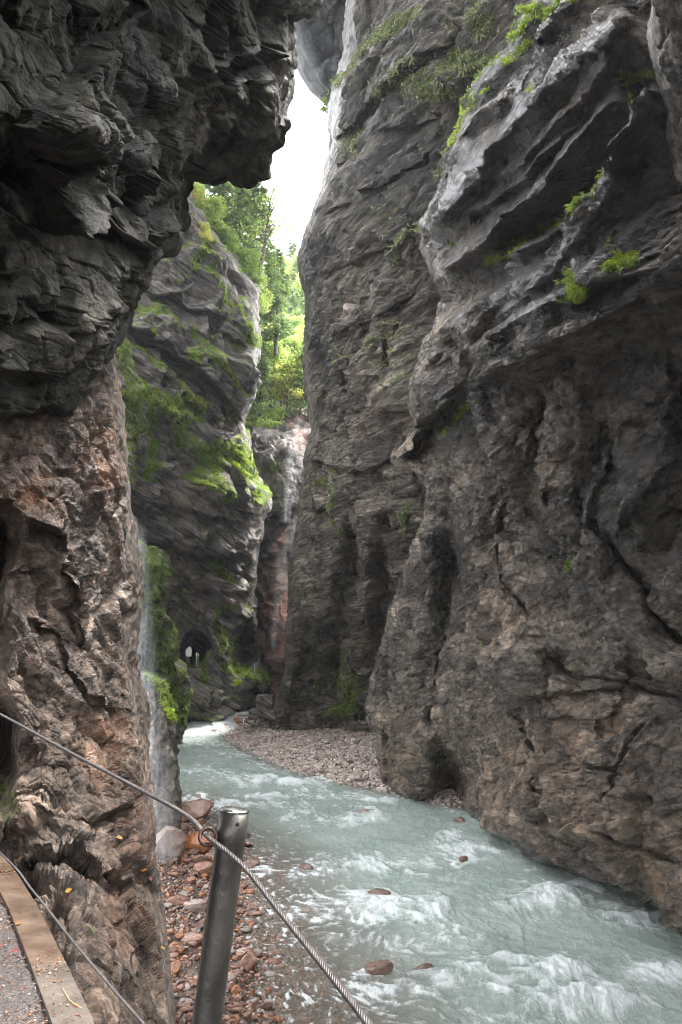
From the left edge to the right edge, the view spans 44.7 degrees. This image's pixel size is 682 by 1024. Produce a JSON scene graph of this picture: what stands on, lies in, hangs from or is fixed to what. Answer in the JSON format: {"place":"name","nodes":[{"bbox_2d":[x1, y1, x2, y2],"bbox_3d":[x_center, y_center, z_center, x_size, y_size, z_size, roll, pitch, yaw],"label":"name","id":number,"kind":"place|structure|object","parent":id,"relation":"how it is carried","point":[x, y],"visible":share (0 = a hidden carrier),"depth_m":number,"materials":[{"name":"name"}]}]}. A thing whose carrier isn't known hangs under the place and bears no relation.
{"place":"outdoors","nodes":[
{"label":"outdoors","id":0,"kind":"place"},
{"bbox_2d":[0,897,49,1023],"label":"path","id":1,"kind":"structure","parent":0,"point":[19,998],"depth_m":3.69,"materials":[{"name":"gravel"}]},
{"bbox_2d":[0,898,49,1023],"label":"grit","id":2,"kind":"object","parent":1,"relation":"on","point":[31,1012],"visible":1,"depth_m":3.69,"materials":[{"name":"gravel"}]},
{"bbox_2d":[0,871,64,968],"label":"edge board","id":3,"kind":"object","parent":1,"relation":"on","point":[35,937],"visible":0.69,"depth_m":4.45,"materials":[{"name":"wood"}]},
{"bbox_2d":[1,867,80,1023],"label":"grit","id":4,"kind":"object","parent":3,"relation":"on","point":[55,974],"visible":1,"depth_m":3.82,"materials":[{"name":"gravel"}]},
{"bbox_2d":[31,961,93,1023],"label":"edge board","id":5,"kind":"object","parent":1,"relation":"on","point":[68,985],"visible":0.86,"depth_m":3.52,"materials":[{"name":"wood"}]},
{"bbox_2d":[0,354,175,1023],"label":"brown rock wall","id":6,"kind":"structure","parent":0,"point":[72,585],"depth_m":7.59,"materials":[{"name":"stone"}]},
{"bbox_2d":[0,855,14,872],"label":"edge board","id":7,"kind":"object","parent":6,"relation":"on","point":[5,864],"visible":0.2,"depth_m":5.60,"materials":[{"name":"wood"}]},
{"bbox_2d":[115,338,191,744],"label":"mossy buttress wall","id":8,"kind":"structure","parent":0,"point":[152,554],"depth_m":39.38,"materials":[{"name":"stone"}]},
{"bbox_2d":[116,339,193,726],"bbox_3d":[-10.587,1.637,45.603,5.032,22.839,27.107,0,-9,0],"label":"moss","id":9,"kind":"object","parent":8,"relation":"on","point":[134,467],"visible":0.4,"depth_m":38.69,"materials":[{"name":"plant"}]},
{"bbox_2d":[0,0,322,421],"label":"overhang rock wall","id":10,"kind":"structure","parent":0,"point":[125,125],"depth_m":6.83,"materials":[{"name":"stone"}]},
{"bbox_2d":[140,672,182,833],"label":"grey slab wall","id":11,"kind":"structure","parent":0,"point":[163,757],"depth_m":21.68,"materials":[{"name":"stone"}]},
{"bbox_2d":[144,672,177,722],"bbox_3d":[-5.742,5.668,26.129,1.027,1.553,8.474,2,-9,-13],"label":"moss","id":12,"kind":"object","parent":11,"relation":"on","point":[154,684],"visible":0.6,"depth_m":22.59,"materials":[{"name":"plant"}]},
{"bbox_2d":[163,707,176,718],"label":"ledge plant","id":13,"kind":"object","parent":11,"relation":"on","point":[170,714],"visible":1,"depth_m":22.05,"materials":[{"name":"green plant"}]},
{"bbox_2d":[125,192,271,723],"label":"cliff wall","id":14,"kind":"structure","parent":0,"point":[179,535],"depth_m":49.73,"materials":[{"name":"stone"}]},
{"bbox_2d":[191,186,207,208],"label":"tree","id":15,"kind":"object","parent":14,"relation":"on","point":[195,192],"visible":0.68,"depth_m":52.92,"materials":[{"name":"green plant"}]},
{"bbox_2d":[129,206,272,721],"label":"moss","id":16,"kind":"object","parent":14,"relation":"on","point":[183,400],"visible":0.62,"depth_m":48.83,"materials":[{"name":"plant"}]},
{"bbox_2d":[193,182,213,219],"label":"tree","id":17,"kind":"object","parent":14,"relation":"on","point":[198,205],"visible":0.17,"depth_m":52.98,"materials":[{"name":"green plant"}]},
{"bbox_2d":[195,222,213,241],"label":"tree","id":18,"kind":"object","parent":14,"relation":"on","point":[205,235],"visible":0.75,"depth_m":50.91,"materials":[{"name":"green plant"}]},
{"bbox_2d":[201,194,229,230],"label":"tree","id":19,"kind":"object","parent":14,"relation":"on","point":[213,207],"visible":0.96,"depth_m":53.16,"materials":[{"name":"green plant"}]},
{"bbox_2d":[205,182,238,234],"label":"tree","id":20,"kind":"object","parent":14,"relation":"on","point":[222,189],"visible":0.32,"depth_m":58.31,"materials":[{"name":"green plant"}]},
{"bbox_2d":[207,181,244,222],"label":"tree","id":21,"kind":"object","parent":14,"relation":"on","point":[230,194],"visible":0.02,"depth_m":63.81,"materials":[{"name":"green plant"}]},
{"bbox_2d":[215,226,242,253],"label":"tree","id":22,"kind":"object","parent":14,"relation":"on","point":[228,241],"visible":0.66,"depth_m":53.91,"materials":[{"name":"green plant"}]},
{"bbox_2d":[224,186,267,276],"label":"tree","id":23,"kind":"object","parent":14,"relation":"on","point":[242,205],"visible":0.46,"depth_m":57.42,"materials":[{"name":"green plant"}]},
{"bbox_2d":[239,247,265,286],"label":"tree","id":24,"kind":"object","parent":14,"relation":"on","point":[249,260],"visible":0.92,"depth_m":54.23,"materials":[{"name":"green plant"}]},
{"bbox_2d":[238,182,289,295],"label":"tree","id":25,"kind":"object","parent":14,"relation":"on","point":[275,277],"visible":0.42,"depth_m":60.58,"materials":[{"name":"green plant"}]},
{"bbox_2d":[233,175,298,285],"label":"tree","id":26,"kind":"object","parent":14,"relation":"on","point":[266,230],"visible":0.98,"depth_m":55.43,"materials":[{"name":"green plant"}]},
{"bbox_2d":[256,271,275,313],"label":"tree","id":27,"kind":"object","parent":14,"relation":"on","point":[264,299],"visible":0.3,"depth_m":56.25,"materials":[{"name":"green plant"}]},
{"bbox_2d":[257,341,286,409],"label":"tree","id":28,"kind":"object","parent":14,"relation":"on","point":[271,352],"visible":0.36,"depth_m":67.70,"materials":[{"name":"green plant"}]},
{"bbox_2d":[264,253,284,307],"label":"tree","id":29,"kind":"object","parent":14,"relation":"on","point":[271,272],"visible":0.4,"depth_m":60.48,"materials":[{"name":"green plant"}]},
{"bbox_2d":[245,397,304,428],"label":"undergrowth","id":30,"kind":"object","parent":14,"relation":"on","point":[266,423],"visible":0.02,"depth_m":65.46,"materials":[{"name":"green plant"}]},
{"bbox_2d":[259,247,299,354],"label":"tree","id":31,"kind":"object","parent":14,"relation":"on","point":[284,324],"visible":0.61,"depth_m":66.16,"materials":[{"name":"green plant"}]},
{"bbox_2d":[206,394,310,702],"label":"end wall","id":32,"kind":"structure","parent":0,"point":[278,453],"depth_m":60.23,"materials":[{"name":"stone"}]},
{"bbox_2d":[247,335,280,417],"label":"tree","id":33,"kind":"object","parent":32,"relation":"on","point":[264,405],"visible":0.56,"depth_m":66.19,"materials":[{"name":"green plant"}]},
{"bbox_2d":[266,357,303,411],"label":"tree","id":34,"kind":"object","parent":32,"relation":"on","point":[282,387],"visible":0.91,"depth_m":65.99,"materials":[{"name":"green plant"}]},
{"bbox_2d":[282,270,297,299],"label":"tree","id":35,"kind":"object","parent":32,"relation":"on","point":[289,279],"visible":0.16,"depth_m":111.81,"materials":[{"name":"green plant"}]},
{"bbox_2d":[279,344,303,414],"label":"tree","id":36,"kind":"object","parent":32,"relation":"on","point":[296,356],"visible":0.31,"depth_m":66.26,"materials":[{"name":"green plant"}]},
{"bbox_2d":[280,335,303,354],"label":"tree","id":37,"kind":"object","parent":32,"relation":"on","point":[290,345],"visible":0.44,"depth_m":74.60,"materials":[{"name":"green plant"}]},
{"bbox_2d":[285,240,298,265],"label":"tree","id":38,"kind":"object","parent":32,"relation":"on","point":[292,249],"visible":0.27,"depth_m":135.91,"materials":[{"name":"green plant"}]},
{"bbox_2d":[286,287,300,314],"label":"tree","id":39,"kind":"object","parent":32,"relation":"on","point":[293,299],"visible":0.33,"depth_m":103.41,"materials":[{"name":"green plant"}]},
{"bbox_2d":[286,254,300,301],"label":"tree","id":40,"kind":"object","parent":32,"relation":"on","point":[294,263],"visible":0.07,"depth_m":112.53,"materials":[{"name":"green plant"}]},
{"bbox_2d":[285,272,303,308],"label":"tree","id":41,"kind":"object","parent":32,"relation":"on","point":[299,289],"visible":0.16,"depth_m":108.52,"materials":[{"name":"green plant"}]},
{"bbox_2d":[283,332,308,421],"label":"tree","id":42,"kind":"object","parent":32,"relation":"on","point":[300,404],"visible":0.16,"depth_m":65.82,"materials":[{"name":"green plant"}]},
{"bbox_2d":[291,314,304,329],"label":"tree","id":43,"kind":"object","parent":32,"relation":"on","point":[297,319],"visible":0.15,"depth_m":89.16,"materials":[{"name":"green plant"}]},
{"bbox_2d":[296,297,304,321],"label":"tree","id":44,"kind":"object","parent":32,"relation":"on","point":[301,304],"visible":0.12,"depth_m":91.87,"materials":[{"name":"green plant"}]},
{"bbox_2d":[205,69,328,263],"label":"sky","id":45,"kind":"structure","parent":0,"point":[302,158],"materials":[{"name":"white"}]},
{"bbox_2d":[157,718,461,1023],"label":"river bed","id":46,"kind":"object","parent":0,"point":[300,1017],"visible":0.04,"depth_m":14.54,"materials":[{"name":"gravel"}]},
{"bbox_2d":[155,826,185,858],"bbox_3d":[-4.191,8.062,20.089,0.868,0.938,0.598,1,-2,-25],"label":"rock","id":47,"kind":"object","parent":46,"relation":"on","point":[171,842],"visible":0.9,"depth_m":19.91,"materials":[{"name":"stone"}]},
{"bbox_2d":[169,945,177,952],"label":"stone","id":48,"kind":"object","parent":46,"relation":"on","point":[172,949],"visible":0.66,"depth_m":13.99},
{"bbox_2d":[171,966,179,974],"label":"stone","id":49,"kind":"object","parent":46,"relation":"on","point":[174,969],"visible":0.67,"depth_m":13.16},
{"bbox_2d":[171,960,181,971],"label":"rock","id":50,"kind":"object","parent":46,"relation":"on","point":[177,963],"visible":0.56,"depth_m":13.34,"materials":[{"name":"stone"}]},
{"bbox_2d":[166,894,189,907],"bbox_3d":[-3.291,7.876,16.811,0.486,0.242,0.334,2,0,7],"label":"rock","id":51,"kind":"object","parent":46,"relation":"on","point":[178,899],"visible":0.85,"depth_m":16.70,"materials":[{"name":"stone"}]},
{"bbox_2d":[176,945,184,954],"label":"stone","id":52,"kind":"object","parent":46,"relation":"on","point":[180,950],"visible":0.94,"depth_m":14.03,"materials":[{"name":"stone"}]},
{"bbox_2d":[181,823,189,831],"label":"rock","id":53,"kind":"object","parent":46,"relation":"on","point":[185,827],"visible":0.3,"depth_m":23.64,"materials":[{"name":"stone"}]},
{"bbox_2d":[186,876,195,885],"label":"stone","id":54,"kind":"object","parent":46,"relation":"on","point":[191,880],"visible":0.98,"depth_m":18.39,"materials":[{"name":"stone"}]},
{"bbox_2d":[180,932,202,944],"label":"rock","id":55,"kind":"object","parent":46,"relation":"on","point":[197,937],"visible":0.8,"depth_m":14.64,"materials":[{"name":"stone"}]},
{"bbox_2d":[188,849,199,854],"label":"stone","id":56,"kind":"object","parent":46,"relation":"on","point":[194,852],"visible":0.94,"depth_m":20.84,"materials":[{"name":"stone"}]},
{"bbox_2d":[183,899,206,912],"bbox_3d":[-2.963,7.937,16.719,0.486,0.273,0.430,3,-16,19],"label":"rock","id":57,"kind":"object","parent":46,"relation":"on","point":[195,905],"visible":0.93,"depth_m":16.60,"materials":[{"name":"stone"}]},
{"bbox_2d":[191,854,202,863],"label":"stone","id":58,"kind":"object","parent":46,"relation":"on","point":[197,858],"visible":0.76,"depth_m":20.29,"materials":[{"name":"stone"}]},
{"bbox_2d":[181,798,213,822],"bbox_3d":[-4.796,9.501,26.381,1.431,0.726,1.311,4,0,13],"label":"rock","id":59,"kind":"object","parent":46,"relation":"on","point":[197,809],"visible":0.59,"depth_m":26.06,"materials":[{"name":"stone"}]},
{"bbox_2d":[193,920,204,929],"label":"stone","id":60,"kind":"object","parent":46,"relation":"on","point":[200,924],"visible":0.77,"depth_m":15.54,"materials":[{"name":"stone"}]},
{"bbox_2d":[185,831,213,853],"bbox_3d":[-3.749,8.590,21.462,1.046,0.616,0.566,-11,-19,24],"label":"rock","id":61,"kind":"object","parent":46,"relation":"on","point":[192,841],"visible":0.48,"depth_m":21.24,"materials":[{"name":"stone"}]},
{"bbox_2d":[193,861,212,876],"bbox_3d":[-3.241,8.422,19.485,0.485,0.382,0.430,4,-2,13],"label":"rock","id":62,"kind":"object","parent":46,"relation":"on","point":[200,868],"visible":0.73,"depth_m":19.41,"materials":[{"name":"stone"}]},
{"bbox_2d":[204,852,213,860],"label":"stone","id":63,"kind":"object","parent":46,"relation":"on","point":[209,856],"visible":0.66,"depth_m":20.68,"materials":[{"name":"stone"}]},
{"bbox_2d":[227,973,235,981],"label":"stone","id":64,"kind":"object","parent":46,"relation":"on","point":[231,976],"visible":0.75,"depth_m":13.25,"materials":[{"name":"stone"}]},
{"bbox_2d":[230,985,240,993],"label":"stone","id":65,"kind":"object","parent":46,"relation":"on","point":[235,989],"visible":0.98,"depth_m":12.86,"materials":[{"name":"stone"}]},
{"bbox_2d":[231,1007,242,1013],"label":"stone","id":66,"kind":"object","parent":46,"relation":"on","point":[236,1010],"visible":1,"depth_m":12.14,"materials":[{"name":"stone"}]},
{"bbox_2d":[243,1011,250,1019],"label":"stone","id":67,"kind":"object","parent":46,"relation":"on","point":[247,1015],"visible":1,"depth_m":12.07,"materials":[{"name":"stone"}]},
{"bbox_2d":[238,951,256,971],"bbox_3d":[-1.595,7.642,14.069,0.357,0.329,0.327,-3,-10,-21],"label":"rock","id":68,"kind":"object","parent":46,"relation":"on","point":[248,962],"visible":0.93,"depth_m":13.98,"materials":[{"name":"stone"}]},
{"bbox_2d":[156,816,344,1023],"bbox_3d":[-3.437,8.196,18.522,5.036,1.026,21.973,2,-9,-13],"label":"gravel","id":69,"kind":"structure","parent":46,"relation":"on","point":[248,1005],"depth_m":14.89,"materials":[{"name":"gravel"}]},
{"bbox_2d":[239,927,251,932],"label":"stone","id":70,"kind":"object","parent":69,"relation":"on","point":[245,929],"visible":1,"depth_m":15.94,"materials":[{"name":"stone"}]},
{"bbox_2d":[261,1001,272,1009],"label":"stone","id":71,"kind":"object","parent":69,"relation":"on","point":[267,1005],"visible":1,"depth_m":12.54,"materials":[{"name":"stone"}]},
{"bbox_2d":[243,856,259,868],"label":"river stone","id":72,"kind":"object","parent":46,"relation":"on","point":[251,862],"visible":0.69,"depth_m":20.56,"materials":[{"name":"stone"}]},
{"bbox_2d":[249,911,262,916],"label":"stone","id":73,"kind":"object","parent":46,"relation":"on","point":[256,914],"visible":1,"depth_m":16.92,"materials":[{"name":"stone"}]},
{"bbox_2d":[264,971,276,977],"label":"stone","id":74,"kind":"object","parent":46,"relation":"on","point":[268,974],"visible":0.92,"depth_m":13.89,"materials":[{"name":"stone"}]},
{"bbox_2d":[269,958,281,966],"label":"stone","id":75,"kind":"object","parent":46,"relation":"on","point":[274,961],"visible":0.94,"depth_m":14.36,"materials":[{"name":"stone"}]},
{"bbox_2d":[273,983,282,991],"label":"stone","id":76,"kind":"object","parent":46,"relation":"on","point":[279,985],"visible":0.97,"depth_m":13.38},
{"bbox_2d":[223,716,461,807],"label":"gravel","id":77,"kind":"structure","parent":46,"relation":"on","point":[263,753],"depth_m":40.00,"materials":[{"name":"gravel"}]},
{"bbox_2d":[235,711,248,716],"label":"driftwood log","id":78,"kind":"object","parent":77,"relation":"on","point":[240,714],"visible":0.55,"depth_m":50.17,"materials":[{"name":"wood"}]},
{"bbox_2d":[248,708,274,719],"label":"stone block","id":79,"kind":"structure","parent":77,"relation":"on","point":[268,714],"depth_m":49.73,"materials":[{"name":"stone"}]},
{"bbox_2d":[256,694,274,709],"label":"stone block","id":80,"kind":"structure","parent":79,"relation":"on","point":[266,701],"depth_m":50.22,"materials":[{"name":"stone"}]},
{"bbox_2d":[293,0,345,152],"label":"dark crag wall","id":81,"kind":"structure","parent":0,"point":[320,47],"depth_m":41.67,"materials":[{"name":"stone"}]},
{"bbox_2d":[269,0,531,732],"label":"cliff wall","id":82,"kind":"structure","parent":0,"point":[347,578],"depth_m":30.92,"materials":[{"name":"stone"}]},
{"bbox_2d":[318,89,329,113],"bbox_3d":[-0.527,-18.701,37.943,1.148,0.960,1.160,-1,-9,4],"label":"ledge plant","id":83,"kind":"object","parent":82,"relation":"on","point":[323,108],"visible":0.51,"depth_m":37.91,"materials":[{"name":"green plant"}]},
{"bbox_2d":[343,303,355,314],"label":"boulder","id":84,"kind":"object","parent":82,"relation":"on","point":[348,308],"visible":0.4,"depth_m":31.09,"materials":[{"name":"stone"}]},
{"bbox_2d":[292,0,503,719],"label":"grass","id":85,"kind":"structure","parent":82,"relation":"on","point":[459,65],"depth_m":27.15,"materials":[{"name":"plant"}]},
{"bbox_2d":[177,710,681,1023],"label":"river water","id":86,"kind":"structure","parent":0,"point":[493,929],"depth_m":16.97,"materials":[{"name":"liquid"}]},
{"bbox_2d":[233,717,242,723],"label":"boulder","id":87,"kind":"object","parent":86,"relation":"in","point":[237,720],"visible":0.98,"depth_m":51.73,"materials":[{"name":"stone"}]},
{"bbox_2d":[299,863,312,869],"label":"river stone","id":88,"kind":"object","parent":86,"relation":"in","point":[305,866],"visible":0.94,"depth_m":20.29,"materials":[{"name":"stone"}]},
{"bbox_2d":[364,959,393,974],"bbox_3d":[0.622,7.729,13.931,0.485,0.382,0.430,-5,-18,24],"label":"river stone","id":89,"kind":"object","parent":86,"relation":"in","point":[382,967],"visible":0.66,"depth_m":13.84,"materials":[{"name":"stone"}]},
{"bbox_2d":[367,888,390,894],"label":"river stone","id":90,"kind":"object","parent":86,"relation":"in","point":[378,891],"visible":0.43,"depth_m":18.26,"materials":[{"name":"stone"}]},
{"bbox_2d":[414,963,433,969],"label":"river stone","id":91,"kind":"object","parent":86,"relation":"in","point":[425,965],"visible":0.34,"depth_m":14.09,"materials":[{"name":"stone"}]},
{"bbox_2d":[365,0,681,937],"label":"rock wall","id":92,"kind":"structure","parent":0,"point":[543,724],"depth_m":17.95,"materials":[{"name":"stone"}]},
{"bbox_2d":[499,56,517,66],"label":"ledge plant","id":93,"kind":"object","parent":92,"relation":"on","point":[506,61],"visible":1,"depth_m":19.09,"materials":[{"name":"green plant"}]},
{"bbox_2d":[503,235,523,246],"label":"ledge plant","id":94,"kind":"object","parent":92,"relation":"on","point":[514,243],"visible":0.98,"depth_m":18.94,"materials":[{"name":"green plant"}]},
{"bbox_2d":[506,16,530,38],"bbox_3d":[4.039,-10.922,18.824,0.576,0.284,0.698,-46,11,-33],"label":"ledge plant","id":95,"kind":"object","parent":92,"relation":"on","point":[517,32],"visible":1,"depth_m":18.74,"materials":[{"name":"green plant"}]},
{"bbox_2d":[506,36,533,56],"bbox_3d":[4.169,-10.582,18.924,0.545,0.305,0.734,-23,2,-34],"label":"ledge plant","id":96,"kind":"object","parent":92,"relation":"on","point":[525,44],"visible":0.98,"depth_m":18.85,"materials":[{"name":"green plant"}]},
{"bbox_2d":[514,0,536,17],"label":"ledge plant","id":97,"kind":"object","parent":92,"relation":"on","point":[523,9],"visible":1,"depth_m":18.50,"materials":[{"name":"green plant"}]},
{"bbox_2d":[417,2,656,646],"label":"grass","id":98,"kind":"structure","parent":92,"relation":"on","point":[571,290],"depth_m":14.71,"materials":[{"name":"green plant"}]},
{"bbox_2d":[541,0,559,21],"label":"ledge plant","id":99,"kind":"object","parent":92,"relation":"on","point":[550,10],"visible":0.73,"depth_m":17.73,"materials":[{"name":"green plant"}]},
{"bbox_2d":[553,266,574,284],"bbox_3d":[3.785,-3.978,14.078,0.365,0.308,0.327,-4,-10,24],"label":"ledge plant","id":100,"kind":"object","parent":92,"relation":"on","point":[569,276],"visible":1,"depth_m":14.01,"materials":[{"name":"green plant"}]},
{"bbox_2d":[613,67,640,90],"bbox_3d":[4.987,-7.496,14.185,0.784,0.648,0.319,-19,44,-35],"label":"ledge plant","id":101,"kind":"object","parent":92,"relation":"on","point":[630,76],"visible":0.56,"depth_m":14.15,"materials":[{"name":"green plant"}]},
{"bbox_2d":[615,257,640,268],"bbox_3d":[4.346,-3.756,12.548,0.388,0.320,0.158,-11,-55,4],"label":"ledge plant","id":102,"kind":"object","parent":92,"relation":"on","point":[623,264],"visible":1,"depth_m":12.54,"materials":[{"name":"green plant"}]},
{"bbox_2d":[646,0,681,184],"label":"rock pillar wall","id":103,"kind":"structure","parent":92,"relation":"on","point":[664,32],"depth_m":11.37,"materials":[{"name":"stone"}]},
{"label":"tunnel rock","id":104,"kind":"structure","parent":0,"visible":0},
{"bbox_2d":[0,852,145,1023],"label":"wire rope","id":105,"kind":"object","parent":104,"relation":"attached to","point":[122,1000],"visible":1,"depth_m":2.95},
{"bbox_2d":[191,806,252,1023],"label":"railing post","id":106,"kind":"object","parent":104,"relation":"on","point":[216,948],"visible":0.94,"depth_m":1.64,"materials":[{"name":"metal"}]},
{"bbox_2d":[0,713,371,1023],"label":"wire rope","id":107,"kind":"object","parent":106,"relation":"attached to","point":[335,982],"visible":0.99,"depth_m":1.45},
{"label":"railing post","id":108,"kind":"object","parent":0,"visible":0},
{"bbox_2d":[185,647,191,662],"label":"notice board","id":109,"kind":"object","parent":108,"relation":"attached to","point":[188,651],"visible":1,"depth_m":49.45,"materials":[{"name":"white metal"}]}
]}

